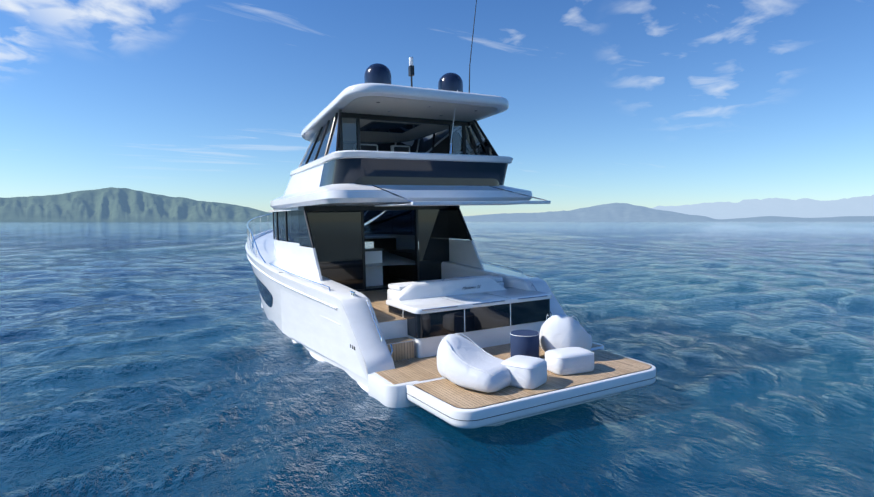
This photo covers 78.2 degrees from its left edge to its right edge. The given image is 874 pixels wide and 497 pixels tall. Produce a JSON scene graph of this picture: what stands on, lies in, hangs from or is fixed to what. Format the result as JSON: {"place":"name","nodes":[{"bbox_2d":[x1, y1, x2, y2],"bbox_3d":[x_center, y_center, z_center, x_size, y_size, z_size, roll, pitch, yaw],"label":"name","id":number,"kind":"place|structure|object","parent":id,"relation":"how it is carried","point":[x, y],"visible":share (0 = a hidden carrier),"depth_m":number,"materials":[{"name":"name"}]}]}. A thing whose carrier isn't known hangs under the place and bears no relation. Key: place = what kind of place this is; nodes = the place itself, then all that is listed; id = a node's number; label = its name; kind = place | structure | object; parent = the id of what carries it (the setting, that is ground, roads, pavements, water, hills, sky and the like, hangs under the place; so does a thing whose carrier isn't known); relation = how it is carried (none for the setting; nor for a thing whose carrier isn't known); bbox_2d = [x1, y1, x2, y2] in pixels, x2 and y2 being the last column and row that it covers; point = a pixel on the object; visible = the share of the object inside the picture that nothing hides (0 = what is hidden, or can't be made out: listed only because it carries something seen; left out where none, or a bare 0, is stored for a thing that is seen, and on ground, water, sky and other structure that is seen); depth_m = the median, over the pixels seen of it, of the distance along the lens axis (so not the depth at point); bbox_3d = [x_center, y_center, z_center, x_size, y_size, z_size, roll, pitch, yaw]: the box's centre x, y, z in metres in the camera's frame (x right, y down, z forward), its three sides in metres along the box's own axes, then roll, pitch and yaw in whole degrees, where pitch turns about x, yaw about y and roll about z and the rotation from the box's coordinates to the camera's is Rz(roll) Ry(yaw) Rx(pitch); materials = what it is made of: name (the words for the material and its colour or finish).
{"place":"outdoors","nodes":[
{"label":"outdoors","id":0,"kind":"place"},
{"bbox_2d":[0,187,370,221],"bbox_3d":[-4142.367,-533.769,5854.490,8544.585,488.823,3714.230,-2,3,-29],"label":"mountain","id":1,"kind":"structure","parent":0,"point":[111,204],"depth_m":6368.15,"materials":[{"name":"green plant"}]},
{"bbox_2d":[0,222,873,496],"bbox_3d":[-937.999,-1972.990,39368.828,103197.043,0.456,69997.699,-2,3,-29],"label":"sea","id":2,"kind":"structure","parent":0,"point":[152,359],"depth_m":9.32,"materials":[{"name":"liquid"}]},
{"bbox_2d":[245,0,655,428],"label":"yacht","id":3,"kind":"object","parent":2,"relation":"on","point":[380,306],"visible":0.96,"depth_m":10.57,"materials":[{"name":"fiberglass"},{"name":"teak"},{"name":"glass"}]},
{"bbox_2d":[437,333,510,392],"bbox_3d":[0.529,1.604,7.729,1.088,0.664,0.838,2,5,38],"label":"beanbag lounger","id":4,"kind":"object","parent":3,"relation":"on","point":[464,362],"visible":0.94,"depth_m":7.50,"materials":[{"name":"white fabric"}]},
{"bbox_2d":[501,355,546,388],"bbox_3d":[1.244,1.745,7.670,0.550,0.359,0.527,2,5,39],"label":"ottoman","id":5,"kind":"object","parent":3,"relation":"on","point":[528,372],"visible":0.96,"depth_m":7.46,"materials":[{"name":"white fabric"}]},
{"bbox_2d":[510,330,539,357],"bbox_3d":[1.450,1.615,8.885,0.486,0.460,0.486,-3,4,-29],"label":"side table","id":6,"kind":"object","parent":3,"relation":"on","point":[524,342],"visible":0.69,"depth_m":8.70,"materials":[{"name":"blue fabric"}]},
{"bbox_2d":[539,314,591,351],"bbox_3d":[2.178,1.433,9.184,0.857,0.756,1.011,0,4,23],"label":"beanbag lounger","id":7,"kind":"object","parent":3,"relation":"on","point":[557,331],"visible":0.77,"depth_m":8.76,"materials":[{"name":"white fabric"}]},
{"bbox_2d":[545,347,593,374],"bbox_3d":[2.037,1.713,8.264,0.688,0.316,0.486,-3,4,-21],"label":"pouffe","id":8,"kind":"object","parent":3,"relation":"on","point":[568,360],"visible":0.98,"depth_m":8.07,"materials":[{"name":"white fabric"}]},
{"bbox_2d":[0,0,873,215],"label":"sky","id":9,"kind":"structure","parent":0,"point":[646,103],"materials":[{"name":"blue"}]},
{"bbox_2d":[463,203,873,221],"bbox_3d":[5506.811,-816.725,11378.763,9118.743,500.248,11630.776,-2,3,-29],"label":"mountain","id":10,"kind":"structure","parent":0,"point":[618,212],"depth_m":12192.90,"materials":[{"name":"blue stone"}]},
{"bbox_2d":[652,195,873,218],"bbox_3d":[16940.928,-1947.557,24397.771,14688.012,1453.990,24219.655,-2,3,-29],"label":"mountain","id":11,"kind":"structure","parent":0,"point":[813,208],"depth_m":26371.66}
]}

